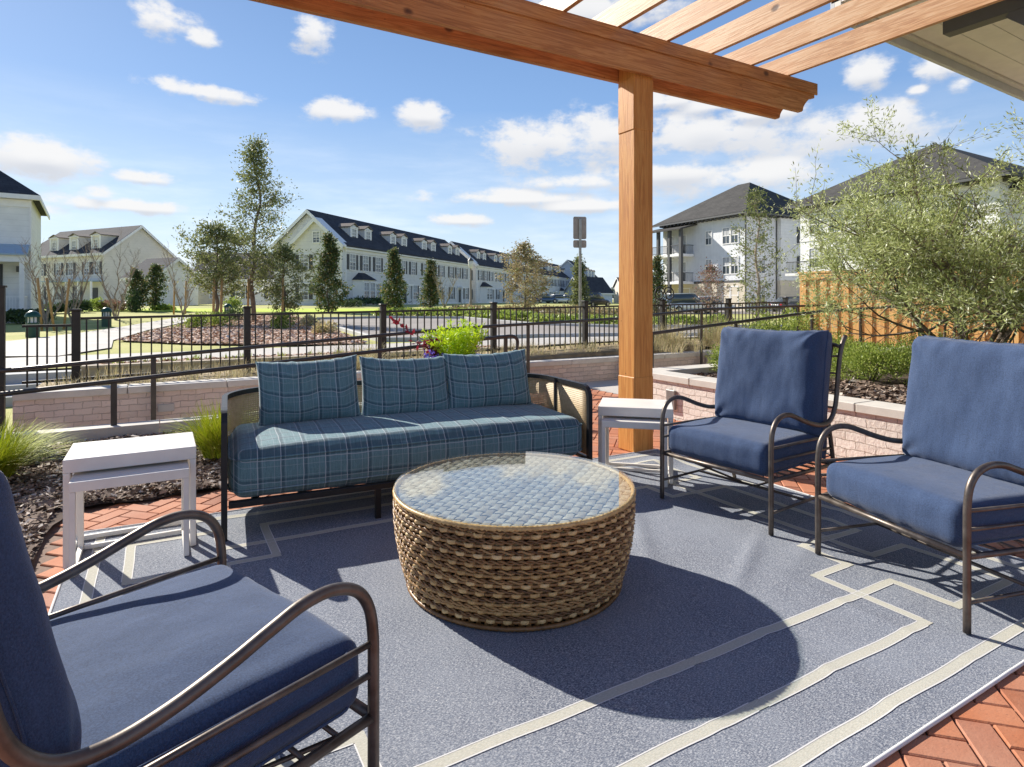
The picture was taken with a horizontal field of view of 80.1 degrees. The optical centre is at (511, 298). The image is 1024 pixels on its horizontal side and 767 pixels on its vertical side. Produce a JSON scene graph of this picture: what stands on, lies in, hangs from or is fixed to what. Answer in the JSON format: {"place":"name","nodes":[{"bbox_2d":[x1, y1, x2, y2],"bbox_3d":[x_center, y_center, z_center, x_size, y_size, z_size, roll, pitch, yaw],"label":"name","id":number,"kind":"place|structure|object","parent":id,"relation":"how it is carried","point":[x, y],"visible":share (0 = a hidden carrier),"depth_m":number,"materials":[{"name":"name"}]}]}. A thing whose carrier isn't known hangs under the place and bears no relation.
{"place":"outdoors","nodes":[
{"label":"outdoors","id":0,"kind":"place"},
{"bbox_2d":[6,317,188,355],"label":"garden path","id":1,"kind":"structure","parent":0,"point":[15,347],"depth_m":17.43,"materials":[{"name":"concrete"}]},
{"bbox_2d":[44,309,377,311],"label":"front lawn","id":2,"kind":"structure","parent":0,"point":[257,310],"depth_m":44.07,"materials":[{"name":"green plant"}]},
{"bbox_2d":[121,288,142,311],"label":"bush","id":3,"kind":"object","parent":2,"relation":"on","point":[133,301],"visible":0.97,"depth_m":42.89,"materials":[{"name":"green plant"}]},
{"bbox_2d":[123,265,150,310],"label":"magnolia tree","id":4,"kind":"object","parent":2,"relation":"on","point":[138,276],"visible":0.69,"depth_m":43.86,"materials":[{"name":"green plant"}]},
{"bbox_2d":[142,263,170,309],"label":"magnolia tree","id":5,"kind":"object","parent":2,"relation":"on","point":[154,282],"visible":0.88,"depth_m":44.79,"materials":[{"name":"green plant"}]},
{"bbox_2d":[305,231,353,311],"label":"magnolia tree","id":6,"kind":"object","parent":2,"relation":"on","point":[329,259],"visible":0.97,"depth_m":41.73,"materials":[{"name":"green plant"}]},
{"bbox_2d":[377,245,408,308],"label":"magnolia tree","id":7,"kind":"object","parent":2,"relation":"on","point":[395,267],"visible":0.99,"depth_m":45.78,"materials":[{"name":"green plant"}]},
{"bbox_2d":[6,336,703,367],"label":"sidewalk","id":8,"kind":"structure","parent":0,"point":[16,362],"depth_m":14.02,"materials":[{"name":"concrete"}]},
{"bbox_2d":[6,299,791,430],"bbox_3d":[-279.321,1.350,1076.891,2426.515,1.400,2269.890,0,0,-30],"label":"lawn","id":9,"kind":"structure","parent":0,"point":[15,331],"depth_m":29.90,"materials":[{"name":"green plant"}]},
{"bbox_2d":[0,285,6,432],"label":"fence post","id":10,"kind":"object","parent":9,"relation":"on","point":[2,347],"visible":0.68,"depth_m":5.81,"materials":[{"name":"black metal"}]},
{"bbox_2d":[0,171,49,322],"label":"porch house","id":11,"kind":"structure","parent":9,"relation":"on","point":[23,209],"depth_m":31.64,"materials":[{"name":"white"}]},
{"bbox_2d":[6,308,56,323],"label":"hedge","id":12,"kind":"object","parent":9,"relation":"on","point":[14,315],"visible":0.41,"depth_m":29.09,"materials":[{"name":"green plant"}]},
{"bbox_2d":[24,311,40,337],"bbox_3d":[-15.645,0.838,19.889,0.440,0.925,0.433,0,0,-30],"label":"trash can","id":13,"kind":"object","parent":9,"relation":"on","point":[32,317],"visible":0.94,"depth_m":19.77,"materials":[{"name":"green paint"}]},
{"bbox_2d":[6,368,70,406],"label":"concrete steps","id":14,"kind":"structure","parent":9,"relation":"on","point":[14,380],"depth_m":10.16,"materials":[{"name":"grey concrete"}]},
{"bbox_2d":[13,238,84,327],"bbox_3d":[-19.719,-0.621,26.167,2.498,3.996,2.846,0,0,-30],"label":"bare tree","id":15,"kind":"object","parent":9,"relation":"on","point":[45,317],"visible":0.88,"depth_m":26.03,"materials":[{"name":"brown plant"}]},
{"bbox_2d":[44,299,94,312],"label":"hedge","id":16,"kind":"object","parent":9,"relation":"on","point":[86,305],"visible":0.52,"depth_m":41.09,"materials":[{"name":"green plant"}]},
{"bbox_2d":[35,236,104,322],"bbox_3d":[-20.180,-0.790,27.819,2.579,4.301,2.166,0,0,16],"label":"bare tree","id":17,"kind":"object","parent":9,"relation":"on","point":[73,298],"visible":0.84,"depth_m":27.85,"materials":[{"name":"brown plant"}]},
{"bbox_2d":[41,225,174,303],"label":"grey house","id":18,"kind":"structure","parent":9,"relation":"on","point":[145,241],"depth_m":74.89,"materials":[{"name":"beige"}]},
{"bbox_2d":[85,227,139,319],"bbox_3d":[-21.372,-1.261,32.698,2.631,5.078,2.734,0,0,-30],"label":"bare tree","id":19,"kind":"object","parent":9,"relation":"on","point":[106,293],"visible":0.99,"depth_m":32.91,"materials":[{"name":"brown plant"}]},
{"bbox_2d":[120,257,202,305],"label":"cream garage wing","id":20,"kind":"structure","parent":9,"relation":"on","point":[144,266],"depth_m":62.28,"materials":[{"name":"beige paint"}]},
{"bbox_2d":[4,402,361,445],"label":"concrete kerb","id":21,"kind":"structure","parent":9,"relation":"on","point":[96,432],"depth_m":5.42,"materials":[{"name":"grey concrete"}]},
{"bbox_2d":[0,334,518,425],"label":"handrail","id":22,"kind":"object","parent":21,"relation":"on","point":[113,382],"visible":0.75,"depth_m":5.71,"materials":[{"name":"black metal"}]},
{"bbox_2d":[161,242,205,314],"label":"bare tree","id":23,"kind":"object","parent":9,"relation":"on","point":[177,294],"visible":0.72,"depth_m":36.91,"materials":[{"name":"brown plant"}]},
{"bbox_2d":[194,252,273,303],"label":"tan house","id":24,"kind":"structure","parent":9,"relation":"on","point":[205,299],"depth_m":78.37,"materials":[{"name":"beige"}]},
{"bbox_2d":[116,315,367,345],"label":"bark mulch","id":25,"kind":"object","parent":9,"relation":"on","point":[156,335],"visible":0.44,"depth_m":19.89,"materials":[{"name":"brown wood"}]},
{"bbox_2d":[173,311,209,327],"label":"shrub","id":26,"kind":"object","parent":25,"relation":"on","point":[196,323],"visible":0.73,"depth_m":24.68,"materials":[{"name":"green plant"}]},
{"bbox_2d":[203,309,237,325],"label":"shrub","id":27,"kind":"object","parent":25,"relation":"on","point":[215,320],"visible":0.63,"depth_m":26.11,"materials":[{"name":"green plant"}]},
{"bbox_2d":[171,213,272,311],"bbox_3d":[-13.627,-1.242,28.020,4.169,5.197,3.865,0,0,22],"label":"oak tree","id":28,"kind":"object","parent":25,"relation":"on","point":[214,235],"visible":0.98,"depth_m":27.68,"materials":[{"name":"green plant"}]},
{"bbox_2d":[206,132,302,320],"bbox_3d":[-13.190,-3.560,30.884,4.557,9.744,5.366,0,0,-30],"label":"oak tree","id":29,"kind":"object","parent":25,"relation":"on","point":[253,158],"visible":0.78,"depth_m":30.83,"materials":[{"name":"green plant"}]},
{"bbox_2d":[233,240,323,321],"bbox_3d":[-10.981,-0.750,28.798,4.099,4.176,3.665,0,0,-19],"label":"oak tree","id":30,"kind":"object","parent":25,"relation":"on","point":[288,256],"visible":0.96,"depth_m":28.74,"materials":[{"name":"green plant"}]},
{"bbox_2d":[269,310,297,328],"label":"shrub","id":31,"kind":"object","parent":25,"relation":"on","point":[277,319],"visible":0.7,"depth_m":23.88,"materials":[{"name":"green plant"}]},
{"bbox_2d":[310,319,337,333],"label":"shrub","id":32,"kind":"object","parent":25,"relation":"on","point":[318,328],"visible":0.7,"depth_m":20.70,"materials":[{"name":"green plant"}]},
{"bbox_2d":[224,263,273,304],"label":"white cottage","id":33,"kind":"structure","parent":9,"relation":"on","point":[258,299],"depth_m":66.78,"materials":[{"name":"white paint"}]},
{"bbox_2d":[102,345,497,363],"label":"bark mulch","id":34,"kind":"object","parent":9,"relation":"on","point":[253,356],"visible":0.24,"depth_m":12.31,"materials":[{"name":"brown wood"}]},
{"bbox_2d":[81,345,546,380],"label":"retaining wall","id":35,"kind":"structure","parent":9,"relation":"on","point":[146,368],"depth_m":11.38,"materials":[{"name":"beige concrete"}]},
{"bbox_2d":[12,351,704,434],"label":"brick wall","id":36,"kind":"structure","parent":9,"relation":"on","point":[83,406],"depth_m":6.43,"materials":[{"name":"brick"}]},
{"bbox_2d":[268,209,469,305],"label":"townhouse row","id":37,"kind":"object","parent":9,"relation":"on","point":[365,247],"visible":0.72,"depth_m":64.67,"materials":[{"name":"beige"}]},
{"bbox_2d":[352,273,376,305],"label":"bay window","id":38,"kind":"structure","parent":37,"relation":"in","point":[364,284],"depth_m":61.23,"materials":[{"name":"white paint"}]},
{"bbox_2d":[345,295,411,305],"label":"hedge","id":39,"kind":"object","parent":9,"relation":"on","point":[373,300],"visible":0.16,"depth_m":60.65,"materials":[{"name":"green plant"}]},
{"bbox_2d":[416,259,444,307],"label":"magnolia tree","id":40,"kind":"object","parent":9,"relation":"on","point":[429,285],"visible":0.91,"depth_m":49.75,"materials":[{"name":"green plant"}]},
{"bbox_2d":[431,264,460,307],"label":"bare tree","id":41,"kind":"object","parent":9,"relation":"on","point":[441,296],"visible":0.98,"depth_m":48.02,"materials":[{"name":"brown plant"}]},
{"bbox_2d":[36,339,867,387],"bbox_3d":[1.613,1.484,10.007,15.200,1.331,2.280,0,0,-30],"label":"planting strip","id":42,"kind":"object","parent":9,"relation":"on","point":[605,351],"visible":0.06,"depth_m":9.56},
{"bbox_2d":[321,339,399,369],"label":"ornamental grass","id":43,"kind":"object","parent":42,"relation":"on","point":[358,360],"depth_m":8.21,"materials":[{"name":"plant"}]},
{"bbox_2d":[22,287,788,387],"bbox_3d":[0.299,0.401,9.988,13.135,1.270,0.100,0,0,-30],"label":"picket fence","id":44,"kind":"object","parent":42,"relation":"on","point":[77,318],"visible":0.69,"depth_m":8.37,"materials":[{"name":"black metal"}]},
{"bbox_2d":[39,327,835,386],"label":"dry grass","id":45,"kind":"structure","parent":42,"relation":"on","point":[662,346],"depth_m":8.64,"materials":[{"name":"beige plant"}]},
{"bbox_2d":[689,314,745,345],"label":"ornamental grass","id":46,"kind":"object","parent":42,"relation":"on","point":[706,335],"depth_m":10.79,"materials":[{"name":"beige plant"}]},
{"bbox_2d":[740,309,781,330],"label":"shrub","id":47,"kind":"object","parent":42,"relation":"on","point":[769,326],"visible":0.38,"depth_m":11.18,"materials":[{"name":"green plant"}]},
{"bbox_2d":[773,308,816,330],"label":"shrub","id":48,"kind":"object","parent":42,"relation":"on","point":[793,326],"visible":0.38,"depth_m":11.31,"materials":[{"name":"green plant"}]},
{"bbox_2d":[778,301,827,330],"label":"shrub","id":49,"kind":"object","parent":42,"relation":"on","point":[787,311],"visible":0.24,"depth_m":11.99,"materials":[{"name":"green plant"}]},
{"bbox_2d":[371,306,540,320],"bbox_3d":[-3.061,0.832,35.516,11.116,0.843,4.210,0,0,29],"label":"hedge","id":50,"kind":"object","parent":9,"relation":"on","point":[472,314],"visible":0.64,"depth_m":35.51,"materials":[{"name":"green plant"}]},
{"bbox_2d":[449,241,534,302],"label":"townhouse row","id":51,"kind":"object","parent":9,"relation":"on","point":[487,287],"visible":0.41,"depth_m":98.00,"materials":[{"name":"beige"}]},
{"bbox_2d":[480,282,491,302],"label":"bay window","id":52,"kind":"structure","parent":51,"relation":"in","point":[485,289],"depth_m":94.01,"materials":[{"name":"white paint"}]},
{"bbox_2d":[494,237,562,311],"bbox_3d":[0.941,-1.484,40.007,4.850,5.168,3.905,0,0,-30],"label":"maple tree","id":53,"kind":"object","parent":9,"relation":"on","point":[527,256],"visible":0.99,"depth_m":39.73,"materials":[{"name":"green plant"}]},
{"bbox_2d":[531,259,569,294],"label":"townhouse row","id":54,"kind":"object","parent":9,"relation":"on","point":[559,284],"visible":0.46,"depth_m":139.52,"materials":[{"name":"beige"}]},
{"bbox_2d":[449,304,679,315],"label":"hedge","id":55,"kind":"object","parent":9,"relation":"on","point":[557,309],"visible":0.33,"depth_m":41.57,"materials":[{"name":"green plant"}]},
{"bbox_2d":[559,253,596,305],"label":"magnolia tree","id":56,"kind":"object","parent":9,"relation":"on","point":[575,284],"visible":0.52,"depth_m":45.78,"materials":[{"name":"green plant"}]},
{"bbox_2d":[560,260,596,280],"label":"pale blue house","id":57,"kind":"structure","parent":9,"relation":"on","point":[566,265],"depth_m":151.62,"materials":[{"name":"blue paint"}]},
{"bbox_2d":[573,217,585,342],"bbox_3d":[1.565,-0.273,14.003,0.310,3.246,0.062,0,0,-7],"label":"road sign","id":58,"kind":"object","parent":9,"relation":"on","point":[579,228],"visible":0.87,"depth_m":13.98,"materials":[{"name":"metal"}]},
{"bbox_2d":[564,277,614,303],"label":"distant wing","id":59,"kind":"structure","parent":9,"relation":"on","point":[598,284],"depth_m":142.56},
{"bbox_2d":[584,292,610,305],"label":"parked car","id":60,"kind":"object","parent":9,"relation":"on","point":[598,300],"visible":0.59,"depth_m":69.24,"materials":[{"name":"black paint"}]},
{"bbox_2d":[580,379,617,393],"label":"side ramp","id":61,"kind":"structure","parent":9,"relation":"on","point":[609,386],"depth_m":8.81,"materials":[{"name":"concrete"}]},
{"bbox_2d":[0,304,838,419],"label":"handrail","id":62,"kind":"object","parent":61,"relation":"on","point":[153,357],"visible":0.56,"depth_m":7.20,"materials":[{"name":"black metal"}]},
{"bbox_2d":[526,312,737,324],"bbox_3d":[5.691,0.990,29.856,10.180,0.679,3.076,0,0,11],"label":"hedge","id":63,"kind":"object","parent":9,"relation":"on","point":[601,316],"visible":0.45,"depth_m":29.45,"materials":[{"name":"green plant"}]},
{"bbox_2d":[653,254,673,316],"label":"evergreen tree","id":64,"kind":"object","parent":9,"relation":"on","point":[657,271],"visible":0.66,"depth_m":41.79,"materials":[{"name":"green plant"}]},
{"bbox_2d":[692,257,735,323],"bbox_3d":[9.729,-0.367,30.008,2.043,3.478,2.152,0,0,-30],"label":"crape myrtle","id":65,"kind":"object","parent":9,"relation":"on","point":[711,269],"visible":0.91,"depth_m":29.90,"materials":[{"name":"brown plant"}]},
{"bbox_2d":[653,182,799,310],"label":"white apartments","id":66,"kind":"structure","parent":9,"relation":"on","point":[695,236],"depth_m":64.96,"materials":[{"name":"grey"}]},
{"bbox_2d":[727,185,800,326],"bbox_3d":[9.648,-1.556,23.925,2.495,5.863,2.515,0,0,-30],"label":"oak tree","id":67,"kind":"object","parent":9,"relation":"on","point":[755,193],"visible":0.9,"depth_m":23.96,"materials":[{"name":"green plant"}]},
{"bbox_2d":[783,144,1023,275],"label":"grey roof apartments","id":68,"kind":"structure","parent":9,"relation":"on","point":[976,160],"depth_m":44.23,"materials":[{"name":"white"}]},
{"bbox_2d":[0,0,1023,298],"label":"sky","id":69,"kind":"structure","parent":0,"point":[115,113],"materials":[{"name":"blue"}]},
{"bbox_2d":[317,318,715,336],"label":"road","id":70,"kind":"structure","parent":0,"point":[342,322],"depth_m":26.43,"materials":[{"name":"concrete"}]},
{"bbox_2d":[335,326,697,341],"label":"kerb","id":71,"kind":"structure","parent":70,"relation":"on","point":[392,339],"depth_m":19.65,"materials":[{"name":"concrete"}]},
{"bbox_2d":[317,316,781,327],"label":"kerb","id":72,"kind":"structure","parent":70,"relation":"on","point":[508,321],"depth_m":33.30,"materials":[{"name":"concrete"}]},
{"bbox_2d":[32,386,1023,766],"bbox_3d":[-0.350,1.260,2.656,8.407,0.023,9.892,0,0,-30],"label":"brick paving","id":73,"kind":"structure","parent":0,"point":[980,717],"depth_m":1.88,"materials":[{"name":"red brick"}]},
{"bbox_2d":[6,428,227,562],"bbox_3d":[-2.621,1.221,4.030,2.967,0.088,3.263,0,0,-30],"label":"mulch","id":74,"kind":"object","parent":73,"relation":"on","point":[47,498],"visible":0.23,"depth_m":3.91,"materials":[{"name":"brown wood"}]},
{"bbox_2d":[0,410,86,477],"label":"ornamental grass","id":75,"kind":"object","parent":74,"relation":"on","point":[11,458],"depth_m":4.24,"materials":[{"name":"green plant"}]},
{"bbox_2d":[155,396,258,460],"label":"ornamental grass","id":76,"kind":"object","parent":74,"relation":"on","point":[208,438],"depth_m":4.62,"materials":[{"name":"green plant"}]},
{"bbox_2d":[48,449,1023,766],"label":"rug","id":77,"kind":"object","parent":73,"relation":"on","point":[724,629],"visible":0.57,"depth_m":2.23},
{"bbox_2d":[68,460,188,566],"bbox_3d":[-1.852,1.028,2.978,0.475,0.420,0.360,0,0,-30],"label":"side table","id":78,"kind":"object","parent":77,"relation":"on","point":[80,483],"visible":0.77,"depth_m":2.89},
{"bbox_2d":[63,432,195,568],"bbox_3d":[-1.920,0.989,3.095,0.545,0.498,0.390,0,0,-30],"label":"side table","id":79,"kind":"object","parent":77,"relation":"on","point":[102,454],"visible":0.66,"depth_m":3.02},
{"bbox_2d":[0,471,378,766],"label":"armchair","id":80,"kind":"object","parent":77,"relation":"on","point":[221,663],"visible":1,"depth_m":1.25,"materials":[{"name":"blue fabric"}]},
{"bbox_2d":[221,373,592,541],"bbox_3d":[-0.667,0.909,3.993,2.230,0.670,0.911,0,0,-25],"label":"sofa","id":81,"kind":"object","parent":77,"relation":"on","point":[347,455],"visible":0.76,"depth_m":3.60,"materials":[{"name":"teal fabric"}]},
{"bbox_2d":[256,355,360,425],"bbox_3d":[-1.305,0.589,3.930,0.630,0.426,0.173,-2,-14,-24],"label":"throw pillow","id":82,"kind":"object","parent":81,"relation":"on","point":[291,391],"visible":0.97,"depth_m":3.86,"materials":[{"name":"teal fabric"}]},
{"bbox_2d":[359,356,449,415],"bbox_3d":[-0.730,0.599,4.200,0.630,0.427,0.173,2,-19,-26],"label":"throw pillow","id":83,"kind":"object","parent":81,"relation":"on","point":[391,386],"visible":0.94,"depth_m":4.13,"materials":[{"name":"teal fabric"}]},
{"bbox_2d":[443,349,531,407],"bbox_3d":[-0.173,0.590,4.460,0.660,0.426,0.169,-1,-13,-24],"label":"throw pillow","id":84,"kind":"object","parent":81,"relation":"on","point":[483,380],"visible":0.99,"depth_m":4.39,"materials":[{"name":"teal fabric"}]},
{"bbox_2d":[392,453,635,631],"bbox_3d":[0.010,1.030,2.743,1.077,0.426,1.077,0,0,-30],"label":"coffee table","id":85,"kind":"object","parent":77,"relation":"on","point":[514,542],"visible":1,"depth_m":2.35,"materials":[{"name":"wicker"}]},
{"bbox_2d":[602,416,667,487],"bbox_3d":[0.850,1.024,4.209,0.430,0.420,0.360,0,0,13],"label":"side table","id":86,"kind":"object","parent":77,"relation":"on","point":[608,422],"visible":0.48,"depth_m":4.08,"materials":[{"name":"white metal"}]},
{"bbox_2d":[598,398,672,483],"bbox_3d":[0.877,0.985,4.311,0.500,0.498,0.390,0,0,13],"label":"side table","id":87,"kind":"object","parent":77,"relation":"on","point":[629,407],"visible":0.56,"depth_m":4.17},
{"bbox_2d":[660,326,847,535],"bbox_3d":[1.468,0.712,3.726,0.815,1.059,0.756,0,0,-36],"label":"armchair","id":88,"kind":"object","parent":77,"relation":"on","point":[769,419],"visible":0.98,"depth_m":3.60,"materials":[{"name":"blue fabric"}]},
{"bbox_2d":[815,335,1023,633],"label":"armchair","id":89,"kind":"object","parent":77,"relation":"on","point":[953,475],"visible":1,"depth_m":2.65,"materials":[{"name":"blue fabric"}]},
{"bbox_2d":[249,0,1002,451],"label":"pergola","id":90,"kind":"object","parent":73,"relation":"on","point":[639,68],"visible":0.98,"depth_m":4.95,"materials":[{"name":"brown wood"}]},
{"bbox_2d":[653,364,905,457],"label":"planter wall","id":91,"kind":"structure","parent":73,"relation":"on","point":[882,418],"depth_m":4.80,"materials":[{"name":"beige brick"}]},
{"bbox_2d":[695,358,909,399],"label":"planter soil","id":92,"kind":"structure","parent":91,"relation":"in","point":[887,382],"depth_m":6.52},
{"bbox_2d":[692,372,906,404],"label":"mulch","id":93,"kind":"object","parent":92,"relation":"on","point":[896,394],"visible":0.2,"depth_m":5.57,"materials":[{"name":"brown wood"}]},
{"bbox_2d":[830,329,883,369],"bbox_3d":[4.052,0.648,7.557,0.884,0.559,1.091,0,0,-3],"label":"shrub","id":94,"kind":"object","parent":92,"relation":"on","point":[847,342],"visible":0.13,"depth_m":7.44,"materials":[{"name":"green plant"}]},
{"bbox_2d":[830,341,911,382],"bbox_3d":[3.720,0.675,6.511,1.142,0.504,1.142,0,0,44],"label":"shrub","id":95,"kind":"object","parent":92,"relation":"on","point":[873,355],"visible":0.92,"depth_m":6.30,"materials":[{"name":"green plant"}]},
{"bbox_2d":[758,94,1023,363],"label":"olive tree","id":96,"kind":"object","parent":92,"relation":"on","point":[926,257],"visible":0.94,"depth_m":6.40,"materials":[{"name":"green plant"}]},
{"bbox_2d":[884,328,957,360],"bbox_3d":[5.034,0.639,7.407,1.031,0.574,1.068,0,0,7],"label":"shrub","id":97,"kind":"object","parent":92,"relation":"on","point":[909,342],"visible":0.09,"depth_m":7.60,"materials":[{"name":"green plant"}]},
{"bbox_2d":[653,303,947,367],"bbox_3d":[5.922,0.650,8.547,8.163,1.241,3.921,0,0,8],"label":"handrail","id":98,"kind":"object","parent":73,"relation":"on","point":[736,323],"visible":0.3,"depth_m":8.12,"materials":[{"name":"black metal"}]},
{"bbox_2d":[534,308,794,313],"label":"parking lot","id":99,"kind":"structure","parent":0,"point":[733,312],"depth_m":55.05,"materials":[{"name":"grey asphalt"}]},
{"bbox_2d":[663,293,715,312],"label":"parked car","id":100,"kind":"object","parent":99,"relation":"on","point":[682,298],"visible":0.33,"depth_m":51.07,"materials":[{"name":"white paint"}]},
{"bbox_2d":[770,296,799,311],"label":"parked car","id":101,"kind":"object","parent":99,"relation":"on","point":[792,300],"visible":0.21,"depth_m":57.15,"materials":[{"name":"grey paint"}]},
{"bbox_2d":[653,316,695,346],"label":"ornamental grass","id":102,"kind":"object","parent":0,"point":[664,337],"depth_m":10.53,"materials":[{"name":"beige plant"}]},
{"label":"terrace","id":103,"kind":"structure","parent":0,"visible":0},
{"bbox_2d":[798,269,1023,347],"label":"board fence","id":104,"kind":"object","parent":103,"relation":"on","point":[1017,337],"visible":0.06,"depth_m":11.74,"materials":[{"name":"orange wood"}]},
{"bbox_2d":[830,0,1023,100],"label":"clubhouse","id":105,"kind":"structure","parent":103,"relation":"on","point":[984,45],"depth_m":7.10,"materials":[{"name":"grey"}]},
{"bbox_3d":[-0.598,0.930,6.600,0.676,0.640,0.676,0,0,-30],"label":"flower pot","id":106,"kind":"object","parent":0,"visible":0},
{"bbox_2d":[388,315,447,357],"bbox_3d":[-0.952,0.489,6.395,0.699,0.643,0.526,0,0,-7],"label":"red leaf plant","id":107,"kind":"object","parent":106,"relation":"in","point":[433,352],"visible":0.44,"depth_m":6.50,"materials":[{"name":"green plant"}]},
{"bbox_2d":[420,318,488,355],"bbox_3d":[-0.625,0.464,6.588,0.688,0.528,0.744,0,0,-30],"label":"potted fern","id":108,"kind":"object","parent":106,"relation":"on","point":[457,341],"visible":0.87,"depth_m":6.51,"materials":[{"name":"green plant"}]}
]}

